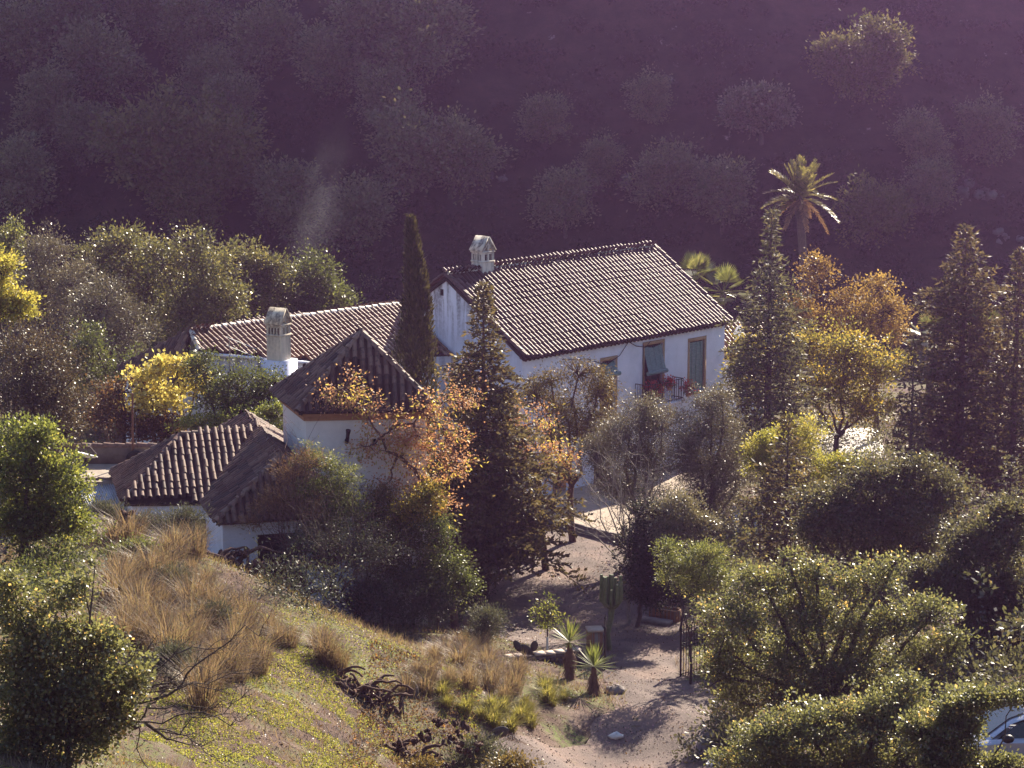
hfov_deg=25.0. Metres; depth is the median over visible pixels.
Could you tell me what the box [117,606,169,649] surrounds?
grass tussock
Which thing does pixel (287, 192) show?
hillside tree
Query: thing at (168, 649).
rosemary shrub
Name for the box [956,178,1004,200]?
limestone rock
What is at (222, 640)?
grass tussock
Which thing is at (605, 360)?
window
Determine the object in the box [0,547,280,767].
foreground bush
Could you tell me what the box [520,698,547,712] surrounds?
grass tussock
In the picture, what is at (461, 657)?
grass tussock
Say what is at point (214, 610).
grass tussock
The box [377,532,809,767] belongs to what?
fallen leaves
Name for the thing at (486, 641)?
grass tussock
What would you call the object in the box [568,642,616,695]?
yucca
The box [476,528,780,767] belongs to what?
driveway
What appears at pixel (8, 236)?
broadleaf tree
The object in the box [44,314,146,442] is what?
shrub
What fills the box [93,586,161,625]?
grass tussock
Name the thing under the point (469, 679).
grass tussock
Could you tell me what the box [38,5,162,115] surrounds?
hillside tree
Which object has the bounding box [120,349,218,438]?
yellow tree
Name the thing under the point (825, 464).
shrub
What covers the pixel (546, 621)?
young tree
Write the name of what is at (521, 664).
grass tussock
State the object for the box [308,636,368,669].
grass tussock
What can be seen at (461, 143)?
hillside tree
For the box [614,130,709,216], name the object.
hillside tree
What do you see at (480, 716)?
grass tussock
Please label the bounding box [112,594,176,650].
grass tussock
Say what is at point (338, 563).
twiggy shrub
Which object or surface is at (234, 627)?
grass tussock
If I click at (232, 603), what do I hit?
grass tussock
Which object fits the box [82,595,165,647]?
grass tussock
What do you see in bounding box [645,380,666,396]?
geranium
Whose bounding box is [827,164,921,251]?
hillside tree
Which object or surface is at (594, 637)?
brick gate pillar
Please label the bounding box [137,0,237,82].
hillside tree
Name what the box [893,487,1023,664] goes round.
carob tree
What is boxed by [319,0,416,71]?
hillside tree
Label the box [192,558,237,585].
grass tussock
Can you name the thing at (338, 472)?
mimosa shrub
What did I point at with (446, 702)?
grass tussock
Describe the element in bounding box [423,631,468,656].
grass tussock
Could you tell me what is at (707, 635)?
gate post
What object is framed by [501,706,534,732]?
grass tussock
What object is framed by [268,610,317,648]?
grass tussock
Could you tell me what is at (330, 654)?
grass tussock
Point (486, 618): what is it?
rosemary shrub
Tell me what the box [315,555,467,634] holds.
rosemary shrub
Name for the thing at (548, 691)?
grass tussock
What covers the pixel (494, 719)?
grass tussock
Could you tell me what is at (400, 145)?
hillside tree
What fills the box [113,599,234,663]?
grass tussock
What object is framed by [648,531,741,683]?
tree
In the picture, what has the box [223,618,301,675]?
grass tussock
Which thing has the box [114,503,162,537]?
rosemary shrub
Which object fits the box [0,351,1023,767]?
ground
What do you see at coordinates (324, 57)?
hillside tree
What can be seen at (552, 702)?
grass tussock
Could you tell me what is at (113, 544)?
grass tussock
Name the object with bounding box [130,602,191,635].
grass tussock
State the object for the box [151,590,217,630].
grass tussock
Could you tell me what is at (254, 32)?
hillside tree
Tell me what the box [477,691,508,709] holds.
grass tussock
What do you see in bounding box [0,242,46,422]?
broadleaf tree
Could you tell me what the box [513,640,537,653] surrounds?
prickly pear
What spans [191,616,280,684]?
grass tussock
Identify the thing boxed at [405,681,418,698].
prickly pear
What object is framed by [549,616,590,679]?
yucca
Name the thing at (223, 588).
grass tussock
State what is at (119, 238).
evergreen tree
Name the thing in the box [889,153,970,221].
hillside tree
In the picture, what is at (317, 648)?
grass tussock
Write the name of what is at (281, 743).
leaf litter
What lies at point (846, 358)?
autumn tree
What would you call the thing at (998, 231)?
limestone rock
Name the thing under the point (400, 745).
dead cactus
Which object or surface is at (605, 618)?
post
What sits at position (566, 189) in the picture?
hillside tree
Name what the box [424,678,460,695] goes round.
grass tussock
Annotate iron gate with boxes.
[679,621,705,676]
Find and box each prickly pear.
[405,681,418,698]
[457,609,478,635]
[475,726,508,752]
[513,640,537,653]
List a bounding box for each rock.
[484,171,507,182]
[605,684,624,693]
[608,731,623,739]
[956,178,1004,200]
[992,226,1023,243]
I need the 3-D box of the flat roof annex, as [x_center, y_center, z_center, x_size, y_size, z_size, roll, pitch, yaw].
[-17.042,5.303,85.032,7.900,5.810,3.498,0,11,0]
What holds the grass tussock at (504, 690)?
on the ground at (574, 733)
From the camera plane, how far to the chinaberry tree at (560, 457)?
88.85 m
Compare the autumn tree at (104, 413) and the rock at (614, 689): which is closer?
the rock at (614, 689)
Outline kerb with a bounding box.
[536,516,621,542]
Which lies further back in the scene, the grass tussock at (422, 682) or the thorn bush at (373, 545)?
the thorn bush at (373, 545)
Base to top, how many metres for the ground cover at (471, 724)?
2.682 m
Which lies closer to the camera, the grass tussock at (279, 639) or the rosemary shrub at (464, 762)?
the rosemary shrub at (464, 762)
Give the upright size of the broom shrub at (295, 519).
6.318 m
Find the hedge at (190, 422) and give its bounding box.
[164,399,265,437]
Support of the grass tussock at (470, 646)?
on the ground at (574, 733)
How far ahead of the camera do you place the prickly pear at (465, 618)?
76.60 m
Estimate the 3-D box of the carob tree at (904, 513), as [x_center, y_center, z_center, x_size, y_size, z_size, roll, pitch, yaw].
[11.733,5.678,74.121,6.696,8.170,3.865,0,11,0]
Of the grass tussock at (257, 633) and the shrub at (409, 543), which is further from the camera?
the shrub at (409, 543)
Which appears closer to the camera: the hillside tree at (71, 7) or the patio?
the patio
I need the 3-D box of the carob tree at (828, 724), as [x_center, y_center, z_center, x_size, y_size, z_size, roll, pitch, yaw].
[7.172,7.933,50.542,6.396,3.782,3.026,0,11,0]
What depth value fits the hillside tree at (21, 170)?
147.18 m
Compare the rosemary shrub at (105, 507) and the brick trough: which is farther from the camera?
the brick trough
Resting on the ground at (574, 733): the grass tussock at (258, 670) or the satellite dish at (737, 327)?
the grass tussock at (258, 670)
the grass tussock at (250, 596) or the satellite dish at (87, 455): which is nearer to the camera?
the grass tussock at (250, 596)
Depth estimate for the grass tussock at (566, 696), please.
70.43 m
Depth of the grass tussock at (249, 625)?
60.63 m
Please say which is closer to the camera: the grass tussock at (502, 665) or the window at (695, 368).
the grass tussock at (502, 665)
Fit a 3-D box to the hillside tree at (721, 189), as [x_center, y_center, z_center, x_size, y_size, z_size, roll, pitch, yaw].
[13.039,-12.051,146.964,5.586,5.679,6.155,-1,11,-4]
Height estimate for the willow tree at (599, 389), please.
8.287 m
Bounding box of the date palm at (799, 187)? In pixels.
[761,154,840,373]
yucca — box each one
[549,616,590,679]
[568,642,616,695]
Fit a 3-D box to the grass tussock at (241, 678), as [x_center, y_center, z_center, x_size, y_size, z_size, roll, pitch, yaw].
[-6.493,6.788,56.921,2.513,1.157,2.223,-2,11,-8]
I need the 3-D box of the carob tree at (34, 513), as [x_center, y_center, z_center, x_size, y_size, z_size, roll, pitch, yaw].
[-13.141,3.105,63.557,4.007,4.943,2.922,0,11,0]
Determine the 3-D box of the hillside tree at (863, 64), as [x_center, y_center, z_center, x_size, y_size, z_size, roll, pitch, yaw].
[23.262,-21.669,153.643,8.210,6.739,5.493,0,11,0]
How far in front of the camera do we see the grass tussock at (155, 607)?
58.16 m
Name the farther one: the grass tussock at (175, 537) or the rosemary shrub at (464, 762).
the grass tussock at (175, 537)
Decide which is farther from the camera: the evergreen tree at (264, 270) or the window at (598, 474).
the evergreen tree at (264, 270)
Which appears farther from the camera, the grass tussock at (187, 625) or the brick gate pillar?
the brick gate pillar
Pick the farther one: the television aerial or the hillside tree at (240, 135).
the hillside tree at (240, 135)
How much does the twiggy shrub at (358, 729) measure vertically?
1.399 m
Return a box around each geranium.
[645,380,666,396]
[660,374,677,390]
[679,377,697,398]
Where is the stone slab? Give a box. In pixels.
[641,616,672,625]
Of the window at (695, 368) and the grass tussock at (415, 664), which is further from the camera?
the window at (695, 368)
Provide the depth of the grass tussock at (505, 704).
65.06 m
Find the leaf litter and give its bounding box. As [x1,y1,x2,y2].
[0,547,1023,767]
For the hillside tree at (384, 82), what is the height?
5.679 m
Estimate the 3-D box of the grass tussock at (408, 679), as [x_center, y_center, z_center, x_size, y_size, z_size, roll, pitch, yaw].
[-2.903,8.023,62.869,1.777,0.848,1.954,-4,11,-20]
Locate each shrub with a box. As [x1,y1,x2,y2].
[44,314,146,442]
[71,491,137,529]
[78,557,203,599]
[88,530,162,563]
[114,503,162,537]
[140,633,208,685]
[141,501,217,539]
[192,595,246,637]
[233,440,337,578]
[237,400,349,585]
[250,396,282,431]
[265,454,406,598]
[285,436,379,611]
[301,502,436,619]
[311,711,390,760]
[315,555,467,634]
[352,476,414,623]
[353,579,380,623]
[375,470,450,630]
[395,746,546,767]
[437,722,518,767]
[456,592,516,644]
[792,445,877,588]
[888,677,1023,767]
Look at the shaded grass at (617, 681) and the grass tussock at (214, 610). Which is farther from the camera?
the shaded grass at (617, 681)
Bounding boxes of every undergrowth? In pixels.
[0,235,395,442]
[0,323,26,584]
[0,512,117,612]
[236,474,514,636]
[601,374,1023,766]
[955,325,1023,660]
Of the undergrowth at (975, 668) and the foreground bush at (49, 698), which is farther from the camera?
the undergrowth at (975, 668)
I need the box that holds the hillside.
[0,0,1023,350]
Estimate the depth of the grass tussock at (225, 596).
62.19 m
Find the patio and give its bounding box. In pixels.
[811,428,885,457]
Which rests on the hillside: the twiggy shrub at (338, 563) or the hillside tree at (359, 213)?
the hillside tree at (359, 213)
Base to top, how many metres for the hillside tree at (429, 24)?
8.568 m
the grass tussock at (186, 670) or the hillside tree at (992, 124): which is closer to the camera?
the grass tussock at (186, 670)
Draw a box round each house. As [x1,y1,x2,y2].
[108,409,364,618]
[269,328,440,625]
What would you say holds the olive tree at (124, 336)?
on the ground at (574, 733)
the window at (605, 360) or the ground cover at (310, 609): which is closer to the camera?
the ground cover at (310, 609)
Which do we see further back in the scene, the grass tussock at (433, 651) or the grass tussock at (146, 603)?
the grass tussock at (433, 651)
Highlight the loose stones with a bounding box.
[93,532,826,767]
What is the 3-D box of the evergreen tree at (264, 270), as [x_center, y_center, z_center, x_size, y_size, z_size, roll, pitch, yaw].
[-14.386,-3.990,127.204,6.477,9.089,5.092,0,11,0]
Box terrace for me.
[547,457,743,535]
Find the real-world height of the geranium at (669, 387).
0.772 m
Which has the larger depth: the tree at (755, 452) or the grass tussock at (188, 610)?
the tree at (755, 452)
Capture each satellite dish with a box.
[78,443,97,466]
[732,325,743,339]
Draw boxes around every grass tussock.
[59,558,157,613]
[61,589,148,635]
[63,543,161,602]
[71,540,153,580]
[71,546,170,588]
[78,508,167,547]
[78,526,115,551]
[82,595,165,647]
[87,532,199,591]
[89,502,174,543]
[89,558,198,617]
[91,535,131,560]
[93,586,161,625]
[102,538,165,569]
[104,583,187,624]
[112,578,219,641]
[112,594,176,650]
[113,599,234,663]
[117,562,182,603]
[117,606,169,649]
[126,519,201,560]
[130,530,199,570]
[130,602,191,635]
[133,604,226,663]
[138,514,228,567]
[139,571,188,615]
[140,530,160,552]
[151,559,243,613]
[151,560,212,598]
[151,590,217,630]
[152,513,213,554]
[152,636,259,715]
[153,643,218,688]
[155,598,246,659]
[158,583,200,613]
[161,516,237,559]
[161,588,233,629]
[171,565,234,597]
[172,606,229,638]
[177,550,210,576]
[177,569,247,602]
[182,586,249,635]
[185,581,265,612]
[187,639,256,688]
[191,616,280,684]
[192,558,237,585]
[192,569,245,605]
[193,588,260,628]
[193,617,263,658]
[193,633,247,669]
[194,638,256,681]
[199,577,274,611]
[206,600,287,647]
[210,600,276,638]
[213,579,297,630]
[217,632,292,674]
[220,600,269,631]
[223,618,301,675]
[229,641,279,683]
[238,620,282,647]
[244,652,279,677]
[249,601,303,635]
[254,618,303,646]
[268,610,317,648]
[285,613,354,648]
[290,620,356,661]
[300,631,357,668]
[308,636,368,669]
[387,662,431,696]
[395,654,431,675]
[399,648,447,681]
[406,660,457,693]
[417,637,450,661]
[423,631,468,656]
[424,636,494,668]
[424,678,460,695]
[433,692,463,707]
[438,657,470,685]
[443,626,471,648]
[449,656,494,690]
[453,689,486,714]
[454,632,489,661]
[461,637,518,668]
[463,628,503,654]
[463,651,517,691]
[472,701,497,721]
[475,698,513,727]
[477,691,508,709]
[479,653,529,681]
[480,676,532,703]
[493,659,549,695]
[495,692,526,714]
[500,649,543,677]
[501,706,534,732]
[507,697,542,722]
[513,691,535,706]
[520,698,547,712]
[525,709,552,728]
[527,673,566,690]
[532,679,568,701]
[539,694,563,706]
[556,686,577,700]
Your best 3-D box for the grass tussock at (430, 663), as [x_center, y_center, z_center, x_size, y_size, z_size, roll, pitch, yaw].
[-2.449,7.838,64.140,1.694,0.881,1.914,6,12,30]
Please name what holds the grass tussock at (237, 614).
on the ground at (574, 733)
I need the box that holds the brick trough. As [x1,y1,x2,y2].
[649,605,681,622]
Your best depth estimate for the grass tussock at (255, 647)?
58.33 m
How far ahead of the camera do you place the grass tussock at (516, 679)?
69.27 m
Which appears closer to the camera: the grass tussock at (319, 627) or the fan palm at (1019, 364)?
the grass tussock at (319, 627)
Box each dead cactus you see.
[55,510,139,547]
[204,545,336,608]
[331,664,413,718]
[379,717,470,767]
[401,735,483,767]
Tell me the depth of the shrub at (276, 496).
75.21 m
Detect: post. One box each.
[603,614,606,669]
[706,618,723,670]
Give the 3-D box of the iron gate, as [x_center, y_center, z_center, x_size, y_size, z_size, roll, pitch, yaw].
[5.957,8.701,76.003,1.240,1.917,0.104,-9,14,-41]
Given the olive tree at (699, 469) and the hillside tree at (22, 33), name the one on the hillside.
the hillside tree at (22, 33)
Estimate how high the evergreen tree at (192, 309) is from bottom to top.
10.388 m
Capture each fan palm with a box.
[678,250,718,289]
[699,263,750,328]
[904,311,948,443]
[965,308,1009,412]
[997,330,1023,461]
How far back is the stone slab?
83.08 m
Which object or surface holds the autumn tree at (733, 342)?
on the ground at (574, 733)
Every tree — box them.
[0,0,62,81]
[0,122,70,223]
[0,209,34,414]
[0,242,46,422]
[0,301,111,543]
[0,408,106,571]
[1,49,84,152]
[4,216,102,434]
[33,0,118,58]
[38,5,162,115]
[43,95,116,174]
[59,264,168,437]
[66,217,202,359]
[73,364,189,443]
[78,70,213,212]
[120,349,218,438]
[123,219,266,356]
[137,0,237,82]
[141,133,260,239]
[153,77,278,212]
[168,37,255,106]
[175,340,286,425]
[191,67,269,135]
[204,0,312,84]
[209,230,307,321]
[240,151,336,248]
[257,237,371,315]
[279,18,386,100]
[305,362,493,632]
[307,164,407,257]
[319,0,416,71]
[341,58,431,133]
[353,82,465,198]
[360,0,486,86]
[388,213,441,475]
[389,508,486,631]
[416,100,518,205]
[427,280,598,595]
[434,357,587,570]
[510,89,579,150]
[513,351,632,542]
[519,161,606,238]
[527,590,570,649]
[560,392,685,624]
[565,123,630,197]
[567,388,699,561]
[601,485,717,627]
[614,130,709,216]
[620,61,678,125]
[634,479,729,630]
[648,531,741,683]
[654,374,770,571]
[674,151,759,234]
[680,544,989,761]
[694,665,973,767]
[706,205,835,516]
[712,77,802,144]
[715,324,790,437]
[733,412,832,634]
[735,422,793,568]
[743,310,920,480]
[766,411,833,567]
[774,244,873,424]
[774,434,982,665]
[800,7,922,109]
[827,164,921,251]
[831,269,918,438]
[882,101,957,169]
[885,223,1023,513]
[885,336,938,500]
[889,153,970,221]
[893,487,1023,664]
[949,81,1023,167]
[964,244,1023,498]
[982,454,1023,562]
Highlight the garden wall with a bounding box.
[505,647,585,664]
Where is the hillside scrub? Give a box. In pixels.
[0,0,1023,320]
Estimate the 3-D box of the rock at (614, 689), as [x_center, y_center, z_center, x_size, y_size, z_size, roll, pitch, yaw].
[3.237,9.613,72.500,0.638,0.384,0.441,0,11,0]
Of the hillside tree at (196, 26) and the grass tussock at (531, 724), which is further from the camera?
the hillside tree at (196, 26)
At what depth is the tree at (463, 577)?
77.95 m
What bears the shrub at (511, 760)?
on the ground at (574, 733)
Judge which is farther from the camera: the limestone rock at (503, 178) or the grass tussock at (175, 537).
the limestone rock at (503, 178)
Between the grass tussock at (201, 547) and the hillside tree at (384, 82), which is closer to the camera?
the grass tussock at (201, 547)
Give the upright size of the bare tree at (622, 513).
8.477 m
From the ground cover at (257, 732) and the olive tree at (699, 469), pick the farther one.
the olive tree at (699, 469)
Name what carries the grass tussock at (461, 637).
on the ground at (574, 733)
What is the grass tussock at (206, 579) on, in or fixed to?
on the ground at (574, 733)
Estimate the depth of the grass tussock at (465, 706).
63.40 m
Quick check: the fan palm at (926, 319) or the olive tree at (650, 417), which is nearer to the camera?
the olive tree at (650, 417)
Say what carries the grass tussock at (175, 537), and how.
on the ground at (574, 733)
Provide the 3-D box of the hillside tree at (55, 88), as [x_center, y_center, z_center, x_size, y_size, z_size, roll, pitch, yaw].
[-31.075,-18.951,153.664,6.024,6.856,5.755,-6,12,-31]
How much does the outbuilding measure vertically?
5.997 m
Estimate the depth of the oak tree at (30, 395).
81.07 m
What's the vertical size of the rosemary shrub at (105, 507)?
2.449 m
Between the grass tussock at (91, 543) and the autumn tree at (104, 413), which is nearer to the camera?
the grass tussock at (91, 543)
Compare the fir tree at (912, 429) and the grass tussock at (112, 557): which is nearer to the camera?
the grass tussock at (112, 557)
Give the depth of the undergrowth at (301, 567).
69.13 m
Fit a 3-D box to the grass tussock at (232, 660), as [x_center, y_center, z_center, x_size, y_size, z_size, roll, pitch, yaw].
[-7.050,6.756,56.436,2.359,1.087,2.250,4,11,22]
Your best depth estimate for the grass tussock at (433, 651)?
68.34 m
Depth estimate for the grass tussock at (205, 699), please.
52.87 m
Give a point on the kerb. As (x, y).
(582, 527)
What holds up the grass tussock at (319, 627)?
on the ground at (574, 733)
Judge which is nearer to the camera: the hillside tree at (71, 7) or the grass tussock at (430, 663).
the grass tussock at (430, 663)
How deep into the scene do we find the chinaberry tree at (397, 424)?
78.53 m
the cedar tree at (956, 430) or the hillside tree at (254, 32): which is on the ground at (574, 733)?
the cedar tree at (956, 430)
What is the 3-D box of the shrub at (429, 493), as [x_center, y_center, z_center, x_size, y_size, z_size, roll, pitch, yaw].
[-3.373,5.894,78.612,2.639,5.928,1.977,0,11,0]
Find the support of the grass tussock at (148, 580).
on the ground at (574, 733)
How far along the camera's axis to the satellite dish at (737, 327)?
111.98 m
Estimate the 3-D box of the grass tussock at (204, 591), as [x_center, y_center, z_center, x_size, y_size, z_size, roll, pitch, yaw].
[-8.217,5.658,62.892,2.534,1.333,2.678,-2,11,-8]
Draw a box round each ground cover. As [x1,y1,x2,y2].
[0,563,537,767]
[121,631,399,767]
[338,640,483,767]
[438,657,588,738]
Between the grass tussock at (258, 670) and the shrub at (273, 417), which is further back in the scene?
the shrub at (273, 417)
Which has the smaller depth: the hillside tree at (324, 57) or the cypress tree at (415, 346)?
the cypress tree at (415, 346)
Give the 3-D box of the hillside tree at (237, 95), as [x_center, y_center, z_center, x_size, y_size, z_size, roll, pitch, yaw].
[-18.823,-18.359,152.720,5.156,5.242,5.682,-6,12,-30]
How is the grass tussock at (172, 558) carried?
on the ground at (574, 733)
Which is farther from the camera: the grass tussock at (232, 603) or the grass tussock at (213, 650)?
the grass tussock at (232, 603)
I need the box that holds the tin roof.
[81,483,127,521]
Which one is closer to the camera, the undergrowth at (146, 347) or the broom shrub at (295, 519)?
the broom shrub at (295, 519)
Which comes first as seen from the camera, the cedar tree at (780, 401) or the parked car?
the parked car
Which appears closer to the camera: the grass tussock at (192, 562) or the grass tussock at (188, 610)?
the grass tussock at (188, 610)
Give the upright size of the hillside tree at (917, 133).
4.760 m
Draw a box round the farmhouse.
[403,235,733,494]
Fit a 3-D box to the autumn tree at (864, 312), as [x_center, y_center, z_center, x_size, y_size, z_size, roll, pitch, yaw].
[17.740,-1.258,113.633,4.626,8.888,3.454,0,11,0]
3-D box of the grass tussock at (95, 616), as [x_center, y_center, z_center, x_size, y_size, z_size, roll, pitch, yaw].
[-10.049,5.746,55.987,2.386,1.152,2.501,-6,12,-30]
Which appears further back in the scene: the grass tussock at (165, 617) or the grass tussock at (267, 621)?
the grass tussock at (267, 621)
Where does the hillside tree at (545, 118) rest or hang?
on the hillside
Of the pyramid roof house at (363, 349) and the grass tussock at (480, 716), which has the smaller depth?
the grass tussock at (480, 716)
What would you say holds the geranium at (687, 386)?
attached to the farmhouse
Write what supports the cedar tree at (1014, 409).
on the ground at (574, 733)
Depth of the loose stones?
67.20 m
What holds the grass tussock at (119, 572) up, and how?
on the ground at (574, 733)
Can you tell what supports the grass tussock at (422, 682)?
on the ground at (574, 733)
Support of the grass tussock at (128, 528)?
on the ground at (574, 733)
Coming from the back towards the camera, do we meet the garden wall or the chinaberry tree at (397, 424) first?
the chinaberry tree at (397, 424)
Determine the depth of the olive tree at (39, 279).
112.76 m
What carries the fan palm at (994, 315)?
on the ground at (574, 733)
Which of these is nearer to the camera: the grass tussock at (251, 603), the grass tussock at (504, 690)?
the grass tussock at (251, 603)
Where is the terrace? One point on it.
(578, 494)
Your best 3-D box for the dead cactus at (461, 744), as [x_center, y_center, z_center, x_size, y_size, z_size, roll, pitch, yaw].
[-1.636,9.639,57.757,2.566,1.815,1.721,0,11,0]
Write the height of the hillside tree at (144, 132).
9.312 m
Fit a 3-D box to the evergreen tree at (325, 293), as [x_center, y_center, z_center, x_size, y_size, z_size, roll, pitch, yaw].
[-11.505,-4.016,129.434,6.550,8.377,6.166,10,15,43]
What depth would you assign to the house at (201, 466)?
79.46 m
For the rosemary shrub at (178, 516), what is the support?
on the ground at (574, 733)
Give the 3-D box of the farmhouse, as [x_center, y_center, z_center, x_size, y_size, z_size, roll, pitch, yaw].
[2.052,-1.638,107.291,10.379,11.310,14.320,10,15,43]
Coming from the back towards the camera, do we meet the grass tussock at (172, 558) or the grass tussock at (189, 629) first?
the grass tussock at (172, 558)
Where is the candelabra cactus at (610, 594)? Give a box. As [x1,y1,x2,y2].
[599,574,622,650]
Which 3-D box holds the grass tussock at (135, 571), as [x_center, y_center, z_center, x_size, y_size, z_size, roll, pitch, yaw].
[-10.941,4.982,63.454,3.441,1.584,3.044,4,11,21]
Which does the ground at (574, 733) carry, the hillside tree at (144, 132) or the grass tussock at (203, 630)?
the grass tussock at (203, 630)
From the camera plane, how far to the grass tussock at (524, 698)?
68.60 m
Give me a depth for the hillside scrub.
151.06 m
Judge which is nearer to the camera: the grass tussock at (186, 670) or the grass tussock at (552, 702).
the grass tussock at (186, 670)
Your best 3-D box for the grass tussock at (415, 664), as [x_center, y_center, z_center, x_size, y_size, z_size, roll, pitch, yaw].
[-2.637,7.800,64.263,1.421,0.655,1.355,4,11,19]
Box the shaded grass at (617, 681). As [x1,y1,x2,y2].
[197,451,1019,713]
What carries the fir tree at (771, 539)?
on the ground at (574, 733)
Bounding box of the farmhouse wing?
[117,299,452,477]
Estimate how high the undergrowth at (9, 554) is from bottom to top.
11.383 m
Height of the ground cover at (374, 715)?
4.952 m
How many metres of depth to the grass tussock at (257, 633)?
59.86 m
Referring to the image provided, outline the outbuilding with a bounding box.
[723,320,766,448]
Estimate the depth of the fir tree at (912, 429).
93.55 m
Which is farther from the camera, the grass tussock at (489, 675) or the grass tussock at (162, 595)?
the grass tussock at (489, 675)
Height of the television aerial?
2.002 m
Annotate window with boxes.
[553,473,565,492]
[594,465,608,482]
[600,355,620,418]
[687,335,706,394]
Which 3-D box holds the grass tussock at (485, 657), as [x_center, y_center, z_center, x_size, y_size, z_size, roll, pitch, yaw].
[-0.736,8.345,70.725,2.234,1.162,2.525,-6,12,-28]
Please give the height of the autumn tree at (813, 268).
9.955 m
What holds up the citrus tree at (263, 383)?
on the ground at (574, 733)
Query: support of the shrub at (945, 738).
on the ground at (574, 733)
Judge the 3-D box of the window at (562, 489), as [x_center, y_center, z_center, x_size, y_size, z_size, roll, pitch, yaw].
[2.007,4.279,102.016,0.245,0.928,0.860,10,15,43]
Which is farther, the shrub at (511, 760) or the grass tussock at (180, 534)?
the grass tussock at (180, 534)
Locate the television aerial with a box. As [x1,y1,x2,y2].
[226,337,255,366]
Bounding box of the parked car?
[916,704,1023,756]
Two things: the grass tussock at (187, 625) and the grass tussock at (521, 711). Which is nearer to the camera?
the grass tussock at (187, 625)
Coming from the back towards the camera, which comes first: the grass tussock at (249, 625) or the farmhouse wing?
the farmhouse wing
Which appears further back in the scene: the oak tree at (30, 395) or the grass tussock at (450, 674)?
the oak tree at (30, 395)
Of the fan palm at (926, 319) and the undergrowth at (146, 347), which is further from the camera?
the undergrowth at (146, 347)
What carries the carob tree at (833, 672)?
on the ground at (574, 733)
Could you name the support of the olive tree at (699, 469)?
on the ground at (574, 733)
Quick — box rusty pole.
[131,393,135,450]
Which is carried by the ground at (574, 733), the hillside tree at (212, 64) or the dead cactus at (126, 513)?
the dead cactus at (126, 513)
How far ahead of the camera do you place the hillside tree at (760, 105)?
150.95 m
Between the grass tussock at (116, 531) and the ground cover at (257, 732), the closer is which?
the ground cover at (257, 732)
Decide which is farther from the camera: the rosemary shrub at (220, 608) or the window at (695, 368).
the window at (695, 368)
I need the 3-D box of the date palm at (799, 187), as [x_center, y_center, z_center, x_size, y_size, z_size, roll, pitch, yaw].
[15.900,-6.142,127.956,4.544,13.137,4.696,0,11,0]
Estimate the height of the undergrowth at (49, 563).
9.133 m
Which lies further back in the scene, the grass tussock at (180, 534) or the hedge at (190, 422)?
the hedge at (190, 422)
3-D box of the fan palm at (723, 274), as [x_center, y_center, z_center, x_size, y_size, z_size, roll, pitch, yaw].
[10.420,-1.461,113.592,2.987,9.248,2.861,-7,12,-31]
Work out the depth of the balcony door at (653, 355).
105.55 m
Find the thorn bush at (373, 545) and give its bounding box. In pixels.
[264,500,414,611]
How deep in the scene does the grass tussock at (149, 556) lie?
64.56 m
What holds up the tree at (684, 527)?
on the ground at (574, 733)
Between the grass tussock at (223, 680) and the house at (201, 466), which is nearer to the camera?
the grass tussock at (223, 680)
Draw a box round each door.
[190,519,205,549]
[643,339,668,402]
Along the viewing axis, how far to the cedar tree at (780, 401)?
96.76 m
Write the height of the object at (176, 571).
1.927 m
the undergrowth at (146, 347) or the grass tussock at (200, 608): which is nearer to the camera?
the grass tussock at (200, 608)
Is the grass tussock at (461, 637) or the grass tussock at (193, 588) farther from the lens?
the grass tussock at (461, 637)
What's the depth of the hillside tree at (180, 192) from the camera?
145.72 m
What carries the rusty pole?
on the flat roof annex
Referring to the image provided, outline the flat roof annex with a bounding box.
[0,442,156,547]
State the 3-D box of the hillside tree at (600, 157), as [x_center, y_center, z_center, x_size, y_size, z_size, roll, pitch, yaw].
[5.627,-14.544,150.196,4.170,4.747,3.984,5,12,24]
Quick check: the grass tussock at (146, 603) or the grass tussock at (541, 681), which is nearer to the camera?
the grass tussock at (146, 603)
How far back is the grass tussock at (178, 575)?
63.96 m
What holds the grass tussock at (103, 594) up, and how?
on the ground at (574, 733)
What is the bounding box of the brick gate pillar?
[585,625,603,654]
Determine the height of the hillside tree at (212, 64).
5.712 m
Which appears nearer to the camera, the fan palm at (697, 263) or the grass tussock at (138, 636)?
the grass tussock at (138, 636)
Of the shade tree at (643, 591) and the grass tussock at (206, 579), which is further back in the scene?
the shade tree at (643, 591)
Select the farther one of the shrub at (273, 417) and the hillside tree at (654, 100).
the hillside tree at (654, 100)
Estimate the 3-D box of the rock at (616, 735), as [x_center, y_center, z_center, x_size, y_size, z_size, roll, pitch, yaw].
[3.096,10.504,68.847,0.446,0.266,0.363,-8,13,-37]
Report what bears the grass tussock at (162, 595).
on the ground at (574, 733)
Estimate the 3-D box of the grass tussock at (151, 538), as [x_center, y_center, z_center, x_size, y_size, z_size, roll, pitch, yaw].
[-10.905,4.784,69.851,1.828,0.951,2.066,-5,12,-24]

